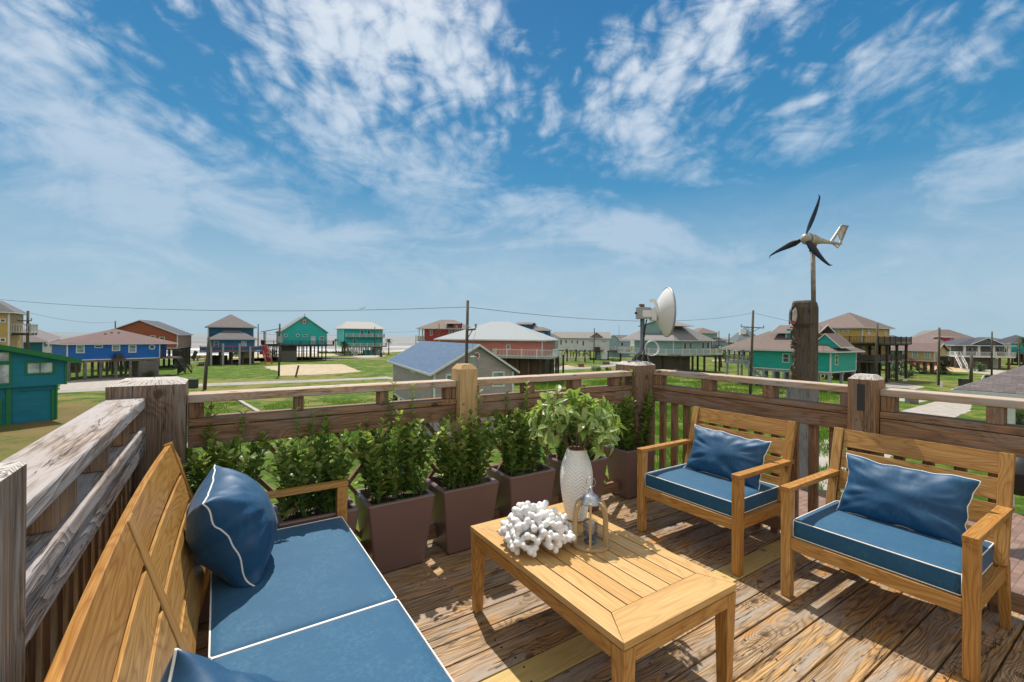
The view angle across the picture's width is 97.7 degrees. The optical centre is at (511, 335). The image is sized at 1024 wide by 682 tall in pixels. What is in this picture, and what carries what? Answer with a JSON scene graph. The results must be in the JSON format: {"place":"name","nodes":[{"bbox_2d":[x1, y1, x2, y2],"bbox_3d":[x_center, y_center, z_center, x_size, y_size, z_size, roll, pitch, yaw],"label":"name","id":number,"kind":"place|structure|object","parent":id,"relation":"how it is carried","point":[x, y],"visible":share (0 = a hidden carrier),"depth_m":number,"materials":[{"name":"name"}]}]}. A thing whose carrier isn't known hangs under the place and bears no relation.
{"place":"outdoors","nodes":[
{"label":"outdoors","id":0,"kind":"place"},
{"bbox_2d":[59,375,165,389],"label":"driveway","id":1,"kind":"structure","parent":0,"point":[95,383],"depth_m":64.43,"materials":[{"name":"concrete"}]},
{"bbox_2d":[191,350,200,360],"bbox_3d":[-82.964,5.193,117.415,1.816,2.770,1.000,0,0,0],"label":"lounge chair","id":2,"kind":"object","parent":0,"point":[193,357],"visible":0.98,"depth_m":116.91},
{"bbox_2d":[58,377,392,392],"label":"street","id":3,"kind":"structure","parent":0,"point":[229,383],"depth_m":66.75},
{"bbox_2d":[172,357,380,363],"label":"street","id":4,"kind":"structure","parent":0,"point":[262,359],"depth_m":132.36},
{"bbox_2d":[48,332,727,355],"bbox_3d":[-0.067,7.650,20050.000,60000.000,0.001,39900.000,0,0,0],"label":"sea","id":5,"kind":"structure","parent":0,"point":[401,342],"depth_m":461.00,"materials":[{"name":"liquid"}]},
{"bbox_2d":[191,345,633,358],"bbox_3d":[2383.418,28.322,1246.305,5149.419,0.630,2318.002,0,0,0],"label":"beach","id":6,"kind":"structure","parent":0,"point":[327,354],"depth_m":159.30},
{"bbox_2d":[0,343,1023,541],"bbox_3d":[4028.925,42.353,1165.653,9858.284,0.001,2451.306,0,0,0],"label":"ground","id":7,"kind":"structure","parent":0,"point":[15,438],"depth_m":63.54,"materials":[{"name":"green plant"}]},
{"bbox_2d":[0,301,37,347],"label":"tower house","id":8,"kind":"structure","parent":7,"relation":"on","point":[11,331],"depth_m":53.78,"materials":[{"name":"yellow wood"}]},
{"bbox_2d":[17,311,31,348],"bbox_3d":[-58.904,2.030,54.201,1.813,10.116,0.442,0,0,0],"label":"utility pole","id":9,"kind":"object","parent":7,"relation":"on","point":[27,320],"visible":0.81,"depth_m":54.14,"materials":[{"name":"brown wood"}]},
{"bbox_2d":[0,344,81,425],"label":"house","id":10,"kind":"structure","parent":7,"relation":"on","point":[31,381],"depth_m":35.92,"materials":[{"name":"painted wood"},{"name":"glass"}]},
{"bbox_2d":[0,351,11,362],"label":"window","id":11,"kind":"structure","parent":10,"relation":"in","point":[5,356],"depth_m":34.68,"materials":[{"name":"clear glass"}]},
{"bbox_2d":[0,363,11,384],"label":"window","id":12,"kind":"structure","parent":10,"relation":"in","point":[5,368],"depth_m":34.69,"materials":[{"name":"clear glass"}]},
{"bbox_2d":[25,361,54,374],"bbox_3d":[-38.294,2.610,36.321,0.060,1.047,1.676,0,0,30],"label":"window","id":13,"kind":"structure","parent":10,"relation":"in","point":[41,367],"depth_m":36.30,"materials":[{"name":"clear glass"}]},
{"bbox_2d":[23,329,62,352],"bbox_3d":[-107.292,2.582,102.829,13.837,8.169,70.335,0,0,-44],"label":"house","id":14,"kind":"structure","parent":7,"relation":"on","point":[40,340],"depth_m":78.74,"materials":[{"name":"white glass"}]},
{"bbox_2d":[46,329,191,380],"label":"house","id":15,"kind":"structure","parent":7,"relation":"on","point":[140,353],"depth_m":71.84,"materials":[{"name":"blue wood"}]},
{"bbox_2d":[76,345,84,352],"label":"window","id":16,"kind":"structure","parent":15,"relation":"in","point":[79,348],"depth_m":67.22,"materials":[{"name":"white glass"}]},
{"bbox_2d":[112,345,119,350],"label":"window","id":17,"kind":"structure","parent":15,"relation":"in","point":[114,347],"depth_m":70.58,"materials":[{"name":"white glass"}]},
{"bbox_2d":[128,345,135,352],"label":"window","id":18,"kind":"structure","parent":15,"relation":"in","point":[131,348],"depth_m":72.22,"materials":[{"name":"white glass"}]},
{"bbox_2d":[102,320,192,369],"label":"house","id":19,"kind":"structure","parent":7,"relation":"on","point":[164,331],"depth_m":91.53,"materials":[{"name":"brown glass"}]},
{"bbox_2d":[142,371,156,376],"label":"bush","id":20,"kind":"object","parent":7,"relation":"on","point":[150,373],"visible":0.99,"depth_m":73.38,"materials":[{"name":"green plant"}]},
{"bbox_2d":[188,379,198,387],"bbox_3d":[-42.400,6.341,59.400,1.300,1.180,0.700,0,0,0],"label":"dark box","id":21,"kind":"object","parent":7,"relation":"on","point":[193,383],"visible":0.79,"depth_m":59.10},
{"bbox_2d":[202,336,209,389],"bbox_3d":[-39.458,3.670,57.750,0.867,7.195,0.345,0,0,0],"label":"utility pole","id":22,"kind":"object","parent":7,"relation":"on","point":[205,375],"visible":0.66,"depth_m":57.65,"materials":[{"name":"brown wood"}]},
{"bbox_2d":[200,314,271,364],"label":"house","id":23,"kind":"structure","parent":7,"relation":"on","point":[230,334],"depth_m":106.59,"materials":[{"name":"blue wood"}]},
{"bbox_2d":[236,400,259,410],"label":"concrete kerb","id":24,"kind":"structure","parent":7,"relation":"on","point":[249,406],"depth_m":44.37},
{"bbox_2d":[278,324,282,375],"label":"utility pole","id":25,"kind":"object","parent":7,"relation":"on","point":[280,339],"visible":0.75,"depth_m":76.87,"materials":[{"name":"brown wood"}]},
{"bbox_2d":[261,314,334,360],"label":"house","id":26,"kind":"structure","parent":7,"relation":"on","point":[303,331],"depth_m":122.66,"materials":[{"name":"teal wood"}]},
{"bbox_2d":[266,364,359,375],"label":"sand lot","id":27,"kind":"structure","parent":7,"relation":"on","point":[305,369],"depth_m":92.19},
{"bbox_2d":[204,399,428,447],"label":"tall grass","id":28,"kind":"structure","parent":7,"relation":"on","point":[284,406],"depth_m":44.25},
{"bbox_2d":[319,350,355,353],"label":"bush","id":29,"kind":"object","parent":7,"relation":"on","point":[338,352],"visible":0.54,"depth_m":169.53,"materials":[{"name":"green plant"}]},
{"bbox_2d":[339,341,348,354],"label":"palm tree","id":30,"kind":"object","parent":7,"relation":"on","point":[343,345],"visible":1,"depth_m":155.49,"materials":[{"name":"green plant"}]},
{"bbox_2d":[334,321,386,354],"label":"house","id":31,"kind":"structure","parent":7,"relation":"on","point":[349,333],"depth_m":161.76,"materials":[{"name":"teal wood"}]},
{"bbox_2d":[416,320,471,341],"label":"house","id":32,"kind":"structure","parent":7,"relation":"on","point":[446,327],"depth_m":131.25,"materials":[{"name":"red wood"}]},
{"bbox_2d":[387,341,519,436],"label":"house","id":33,"kind":"structure","parent":7,"relation":"on","point":[426,360],"depth_m":33.83,"materials":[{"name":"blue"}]},
{"bbox_2d":[492,371,504,386],"bbox_3d":[-1.025,3.249,33.542,1.024,1.160,0.060,0,0,-25],"label":"window","id":34,"kind":"structure","parent":33,"relation":"in","point":[495,373],"depth_m":33.53,"materials":[{"name":"white glass"}]},
{"bbox_2d":[465,300,478,366],"bbox_3d":[-2.512,2.719,26.993,0.972,9.722,0.436,0,0,23],"label":"utility pole","id":35,"kind":"object","parent":7,"relation":"on","point":[473,360],"visible":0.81,"depth_m":27.04,"materials":[{"name":"brown wood"}]},
{"bbox_2d":[0,299,459,310],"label":"power line","id":36,"kind":"object","parent":35,"relation":"attached to","point":[238,310],"visible":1,"depth_m":31.73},
{"bbox_2d":[433,322,563,382],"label":"house","id":37,"kind":"structure","parent":7,"relation":"on","point":[524,350],"depth_m":70.84,"materials":[{"name":"painted siding"},{"name":"light roofing"},{"name":"white painted wood"}]},
{"bbox_2d":[515,322,560,355],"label":"house","id":38,"kind":"structure","parent":7,"relation":"on","point":[534,327],"depth_m":113.27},
{"bbox_2d":[554,356,588,359],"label":"picket fence","id":39,"kind":"object","parent":7,"relation":"on","point":[572,358],"visible":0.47,"depth_m":136.81,"materials":[{"name":"white paint"}]},
{"bbox_2d":[552,332,610,359],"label":"house","id":40,"kind":"structure","parent":7,"relation":"on","point":[572,341],"depth_m":141.93,"materials":[{"name":"grey wood"}]},
{"bbox_2d":[601,351,606,358],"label":"lift door","id":41,"kind":"structure","parent":40,"relation":"in","point":[603,353],"depth_m":140.03,"materials":[{"name":"white paint"}]},
{"bbox_2d":[607,335,631,356],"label":"house","id":42,"kind":"structure","parent":7,"relation":"on","point":[615,342],"depth_m":162.75,"materials":[{"name":"grey wood"}]},
{"bbox_2d":[618,320,722,371],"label":"house","id":43,"kind":"structure","parent":7,"relation":"on","point":[681,344],"depth_m":94.35,"materials":[{"name":"grey wood"}]},
{"bbox_2d":[694,328,727,356],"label":"house","id":44,"kind":"structure","parent":7,"relation":"on","point":[711,334],"depth_m":171.21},
{"bbox_2d":[712,346,729,366],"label":"palm tree","id":45,"kind":"object","parent":7,"relation":"on","point":[723,355],"visible":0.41,"depth_m":110.06,"materials":[{"name":"green plant"}]},
{"bbox_2d":[726,327,755,359],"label":"house","id":46,"kind":"structure","parent":7,"relation":"on","point":[744,333],"depth_m":151.11,"materials":[{"name":"stone"}]},
{"bbox_2d":[741,310,763,393],"bbox_3d":[29.948,2.344,55.951,2.944,11.044,0.442,0,0,0],"label":"utility pole","id":47,"kind":"object","parent":7,"relation":"on","point":[752,327],"visible":0.9,"depth_m":55.87,"materials":[{"name":"brown wood"}]},
{"bbox_2d":[470,307,749,320],"bbox_3d":[13.746,-2.122,41.562,43.736,1.819,0.029,0,0,-41],"label":"power line","id":48,"kind":"object","parent":47,"relation":"attached to","point":[583,318],"visible":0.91,"depth_m":33.22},
{"bbox_2d":[719,324,864,391],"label":"house","id":49,"kind":"structure","parent":7,"relation":"on","point":[773,351],"depth_m":65.50,"materials":[{"name":"teal wood"}]},
{"bbox_2d":[782,353,789,362],"bbox_3d":[39.677,3.232,64.812,0.060,1.300,0.956,0,0,-31],"label":"window","id":50,"kind":"structure","parent":49,"relation":"in","point":[785,357],"depth_m":64.77,"materials":[{"name":"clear glass"}]},
{"bbox_2d":[819,313,911,381],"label":"house","id":51,"kind":"structure","parent":7,"relation":"on","point":[863,337],"depth_m":78.68,"materials":[{"name":"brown wood"}]},
{"bbox_2d":[874,324,878,373],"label":"utility pole","id":52,"kind":"object","parent":7,"relation":"on","point":[875,360],"visible":0.66,"depth_m":71.65,"materials":[{"name":"brown wood"}]},
{"bbox_2d":[881,351,902,370],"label":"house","id":53,"kind":"structure","parent":7,"relation":"on","point":[893,353],"depth_m":102.78,"materials":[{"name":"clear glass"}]},
{"bbox_2d":[891,359,904,373],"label":"palm tree","id":54,"kind":"object","parent":7,"relation":"on","point":[899,366],"visible":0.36,"depth_m":93.98,"materials":[{"name":"green plant"}]},
{"bbox_2d":[894,368,918,377],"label":"bush","id":55,"kind":"object","parent":7,"relation":"on","point":[911,374],"visible":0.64,"depth_m":84.06,"materials":[{"name":"green plant"}]},
{"bbox_2d":[891,343,952,374],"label":"house","id":56,"kind":"structure","parent":7,"relation":"on","point":[923,353],"depth_m":95.66,"materials":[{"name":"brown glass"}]},
{"bbox_2d":[911,330,933,337],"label":"house","id":57,"kind":"structure","parent":7,"relation":"on","point":[922,332],"depth_m":175.31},
{"bbox_2d":[903,329,973,365],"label":"house","id":58,"kind":"structure","parent":7,"relation":"on","point":[932,336],"depth_m":129.13,"materials":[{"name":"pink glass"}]},
{"bbox_2d":[937,328,940,384],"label":"utility pole","id":59,"kind":"object","parent":7,"relation":"on","point":[938,363],"visible":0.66,"depth_m":71.29,"materials":[{"name":"brown wood"}]},
{"bbox_2d":[934,363,951,373],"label":"palm tree","id":60,"kind":"object","parent":7,"relation":"on","point":[943,367],"visible":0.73,"depth_m":94.18,"materials":[{"name":"green plant"}]},
{"bbox_2d":[927,366,968,371],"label":"sand lot","id":61,"kind":"structure","parent":7,"relation":"on","point":[954,369],"depth_m":109.13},
{"bbox_2d":[969,355,972,382],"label":"utility pole","id":62,"kind":"object","parent":7,"relation":"on","point":[971,369],"visible":0.66,"depth_m":69.86,"materials":[{"name":"brown wood"}]},
{"bbox_2d":[940,338,1015,368],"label":"house","id":63,"kind":"structure","parent":7,"relation":"on","point":[964,349],"depth_m":113.92,"materials":[{"name":"wood"}]},
{"bbox_2d":[973,361,987,371],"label":"palm tree","id":64,"kind":"object","parent":7,"relation":"on","point":[980,367],"visible":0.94,"depth_m":102.94,"materials":[{"name":"green plant"}]},
{"bbox_2d":[991,332,992,374],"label":"utility pole","id":65,"kind":"object","parent":7,"relation":"on","point":[991,353],"visible":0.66,"depth_m":92.64,"materials":[{"name":"brown wood"}]},
{"bbox_2d":[995,335,1022,364],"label":"house","id":66,"kind":"structure","parent":7,"relation":"on","point":[1012,339],"depth_m":131.06,"materials":[{"name":"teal wood"}]},
{"bbox_2d":[1014,337,1023,364],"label":"palm tree","id":67,"kind":"object","parent":7,"relation":"on","point":[1021,339],"visible":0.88,"depth_m":112.03,"materials":[{"name":"green plant"}]},
{"bbox_2d":[1018,337,1020,365],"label":"utility pole","id":68,"kind":"object","parent":7,"relation":"on","point":[1019,362],"visible":0.66,"depth_m":101.41,"materials":[{"name":"brown wood"}]},
{"bbox_2d":[1016,409,1023,424],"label":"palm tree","id":69,"kind":"object","parent":7,"relation":"on","point":[1020,417],"visible":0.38,"depth_m":29.60,"materials":[{"name":"green plant"}]},
{"bbox_2d":[0,0,1023,338],"label":"sky","id":70,"kind":"structure","parent":0,"point":[273,162],"materials":[{"name":"blue"}]},
{"bbox_2d":[535,379,606,389],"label":"tall grass","id":71,"kind":"structure","parent":0,"point":[552,385],"depth_m":65.76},
{"bbox_2d":[554,361,618,369],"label":"street","id":72,"kind":"structure","parent":0,"point":[612,364],"depth_m":104.65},
{"bbox_2d":[655,376,846,491],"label":"grass","id":73,"kind":"structure","parent":0,"point":[824,433],"depth_m":40.70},
{"bbox_2d":[885,382,904,387],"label":"driveway","id":74,"kind":"structure","parent":0,"point":[893,384],"depth_m":71.74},
{"bbox_2d":[819,402,971,491],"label":"driveway","id":75,"kind":"structure","parent":0,"point":[947,409],"depth_m":45.71,"materials":[{"name":"concrete"}]},
{"bbox_2d":[898,384,922,389],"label":"driveway","id":76,"kind":"structure","parent":0,"point":[910,386],"depth_m":68.91,"materials":[{"name":"concrete"}]},
{"bbox_2d":[799,490,1023,594],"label":"brick terrace","id":77,"kind":"structure","parent":0,"point":[1016,559],"depth_m":4.74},
{"bbox_2d":[786,300,818,490],"bbox_3d":[4.180,0.832,6.441,0.302,2.669,0.312,0,0,-33],"label":"carved post","id":78,"kind":"object","parent":77,"relation":"on","point":[804,317],"visible":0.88,"depth_m":6.33,"materials":[{"name":"brown wood"}]},
{"bbox_2d":[769,194,848,300],"bbox_3d":[4.495,-1.207,6.445,1.057,1.501,0.926,0,0,0],"label":"wind turbine","id":79,"kind":"object","parent":78,"relation":"on","point":[811,241],"visible":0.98,"depth_m":6.40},
{"bbox_2d":[950,365,1023,512],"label":"house","id":80,"kind":"structure","parent":77,"relation":"on","point":[1009,383],"depth_m":18.11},
{"bbox_2d":[1014,457,1023,495],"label":"kettle grill","id":81,"kind":"object","parent":77,"relation":"on","point":[1019,479],"visible":0.29,"depth_m":5.45,"materials":[{"name":"black paint"}]},
{"bbox_2d":[905,398,918,403],"bbox_3d":[45.377,7.280,50.821,1.100,0.830,0.800,0,0,0],"label":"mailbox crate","id":82,"kind":"object","parent":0,"point":[911,401],"visible":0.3,"depth_m":50.47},
{"bbox_2d":[958,379,970,385],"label":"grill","id":83,"kind":"object","parent":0,"point":[961,382],"visible":0.84,"depth_m":69.60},
{"bbox_2d":[958,367,1004,374],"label":"driveway","id":84,"kind":"structure","parent":0,"point":[988,371],"depth_m":103.04,"materials":[{"name":"concrete"}]},
{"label":"deck joists","id":85,"kind":"structure","parent":0,"visible":0},
{"bbox_2d":[195,493,1023,681],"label":"deck floor","id":86,"kind":"structure","parent":85,"relation":"on","point":[825,622],"depth_m":2.23,"materials":[{"name":"brown wood"}]},
{"bbox_2d":[0,461,26,681],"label":"railing post","id":87,"kind":"object","parent":86,"relation":"on","point":[13,487],"visible":1,"depth_m":0.73,"materials":[{"name":"wood"}]},
{"bbox_2d":[0,398,145,681],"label":"deck railing","id":88,"kind":"object","parent":86,"relation":"on","point":[81,468],"visible":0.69,"depth_m":1.17,"materials":[{"name":"grey wood"}]},
{"bbox_2d":[105,376,187,493],"bbox_3d":[-1.854,0.976,2.287,0.303,1.515,0.270,0,0,-33],"label":"railing post","id":89,"kind":"object","parent":86,"relation":"on","point":[163,416],"visible":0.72,"depth_m":2.20,"materials":[{"name":"wood"}]},
{"bbox_2d":[179,402,272,623],"bbox_3d":[-1.561,0.881,2.366,0.567,1.104,0.393,0,0,-33],"label":"potted plant","id":90,"kind":"object","parent":86,"relation":"on","point":[227,458],"visible":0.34,"depth_m":2.33,"materials":[{"name":"green plant"}]},
{"bbox_2d":[44,441,453,681],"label":"sofa","id":91,"kind":"object","parent":86,"relation":"on","point":[318,603],"visible":0.83,"depth_m":1.48,"materials":[{"name":"fabric"}]},
{"bbox_2d":[160,648,285,681],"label":"throw pillow","id":92,"kind":"object","parent":91,"relation":"on","point":[184,666],"visible":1,"depth_m":0.91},
{"bbox_2d":[185,465,276,587],"bbox_3d":[-1.201,0.805,1.931,0.336,0.412,0.462,0,0,-33],"label":"throw pillow","id":93,"kind":"object","parent":91,"relation":"on","point":[231,524],"visible":1,"depth_m":1.78,"materials":[{"name":"fabric"}]},
{"bbox_2d":[264,407,363,533],"bbox_3d":[-1.161,0.922,2.622,0.538,1.030,0.385,0,0,-33],"label":"potted plant","id":94,"kind":"object","parent":86,"relation":"on","point":[320,505],"visible":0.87,"depth_m":2.57,"materials":[{"name":"green plant"}]},
{"bbox_2d":[350,381,441,573],"bbox_3d":[-0.753,0.868,2.867,0.537,1.146,0.396,0,0,-33],"label":"potted plant","id":95,"kind":"object","parent":86,"relation":"on","point":[395,514],"visible":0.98,"depth_m":2.77,"materials":[{"name":"green plant"}]},
{"bbox_2d":[187,370,631,551],"bbox_3d":[-0.312,0.857,3.296,3.370,1.080,0.144,0,0,-33],"label":"deck railing","id":96,"kind":"object","parent":86,"relation":"on","point":[276,424],"visible":0.61,"depth_m":2.85,"materials":[{"name":"brown wood"}]},
{"bbox_2d":[424,389,499,553],"bbox_3d":[-0.362,0.911,3.115,0.527,1.066,0.414,0,0,-33],"label":"potted plant","id":97,"kind":"object","parent":86,"relation":"on","point":[457,512],"visible":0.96,"depth_m":3.02,"materials":[{"name":"green plant"}]},
{"bbox_2d":[451,363,477,486],"bbox_3d":[-0.347,0.975,3.211,0.136,1.545,0.140,0,0,-33],"label":"railing post","id":98,"kind":"object","parent":86,"relation":"on","point":[464,376],"visible":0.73,"depth_m":3.15,"materials":[{"name":"brown wood"}]},
{"bbox_2d":[486,381,557,517],"bbox_3d":[0.059,0.896,3.429,0.567,1.104,0.393,0,0,-33],"label":"potted plant","id":99,"kind":"object","parent":86,"relation":"on","point":[529,476],"visible":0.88,"depth_m":3.32,"materials":[{"name":"green plant"}]},
{"bbox_2d":[544,385,607,511],"bbox_3d":[0.537,0.937,3.774,0.538,1.030,0.385,0,0,-33],"label":"potted plant","id":100,"kind":"object","parent":86,"relation":"on","point":[599,465],"visible":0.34,"depth_m":3.69,"materials":[{"name":"green plant"}]},
{"bbox_2d":[470,502,736,681],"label":"coffee table","id":101,"kind":"object","parent":86,"relation":"on","point":[625,600],"visible":0.74,"depth_m":1.82,"materials":[{"name":"brown wood"}]},
{"bbox_2d":[498,500,577,557],"bbox_3d":[0.117,0.901,2.162,0.366,0.205,0.351,0,0,-33],"label":"coral ornament","id":102,"kind":"object","parent":101,"relation":"on","point":[537,524],"visible":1,"depth_m":2.07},
{"bbox_2d":[560,446,592,522],"bbox_3d":[0.354,0.813,2.465,0.181,0.389,0.181,0,0,-33],"label":"vase","id":103,"kind":"object","parent":101,"relation":"on","point":[576,471],"visible":0.9,"depth_m":2.40,"materials":[{"name":"ceramic"}]},
{"bbox_2d":[527,385,627,460],"bbox_3d":[0.381,0.520,2.452,0.581,0.486,0.401,0,0,-16],"label":"leafy branch","id":104,"kind":"object","parent":103,"relation":"in","point":[605,432],"visible":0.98,"depth_m":2.43,"materials":[{"name":"green plant"}]},
{"bbox_2d":[571,477,610,552],"bbox_3d":[0.381,0.846,2.169,0.192,0.324,0.192,0,0,-33],"label":"lantern","id":105,"kind":"object","parent":101,"relation":"on","point":[589,539],"visible":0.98,"depth_m":2.14,"materials":[{"name":"clear glass"}]},
{"bbox_2d":[600,370,655,498],"bbox_3d":[1.094,0.884,4.156,0.537,1.146,0.396,0,0,-33],"label":"potted plant","id":106,"kind":"object","parent":86,"relation":"on","point":[622,465],"visible":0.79,"depth_m":4.03,"materials":[{"name":"green plant"}]},
{"bbox_2d":[615,361,654,470],"bbox_3d":[1.174,1.003,4.283,0.260,1.515,0.260,0,0,-33],"label":"railing post","id":107,"kind":"object","parent":86,"relation":"on","point":[643,371],"visible":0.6,"depth_m":4.16,"materials":[{"name":"brown wood"}]},
{"bbox_2d":[625,287,675,361],"bbox_3d":[1.310,-0.100,4.281,0.422,0.736,0.479,0,0,0],"label":"dish antenna","id":108,"kind":"object","parent":107,"relation":"on","point":[662,312],"visible":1,"depth_m":4.23,"materials":[{"name":"white plastic"}]},
{"bbox_2d":[637,406,796,576],"bbox_3d":[1.454,1.025,3.226,0.728,0.875,0.795,0,0,-33],"label":"armchair","id":109,"kind":"object","parent":86,"relation":"on","point":[736,505],"visible":0.84,"depth_m":3.08,"materials":[{"name":"brown wood"}]},
{"bbox_2d":[683,424,771,489],"bbox_3d":[1.533,0.860,3.226,0.202,0.344,0.574,0,0,-33],"label":"throw pillow","id":110,"kind":"object","parent":109,"relation":"on","point":[723,454],"visible":0.91,"depth_m":3.17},
{"bbox_2d":[653,369,1023,614],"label":"deck railing","id":111,"kind":"object","parent":86,"relation":"on","point":[995,431],"visible":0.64,"depth_m":3.07,"materials":[{"name":"brown wood"}]},
{"bbox_2d":[847,373,884,470],"bbox_3d":[2.249,1.007,2.851,0.151,1.525,0.147,0,0,-33],"label":"railing post","id":112,"kind":"object","parent":86,"relation":"on","point":[863,405],"visible":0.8,"depth_m":2.80,"materials":[{"name":"brown wood"}]},
{"bbox_2d":[780,427,1015,681],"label":"armchair","id":113,"kind":"object","parent":86,"relation":"on","point":[967,579],"visible":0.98,"depth_m":2.25,"materials":[{"name":"brown wood"}]},
{"bbox_2d":[836,453,980,545],"bbox_3d":[2.105,0.871,2.414,0.199,0.341,0.573,0,0,-33],"label":"throw pillow","id":114,"kind":"object","parent":113,"relation":"on","point":[935,505],"visible":0.93,"depth_m":2.34,"materials":[{"name":"fabric"}]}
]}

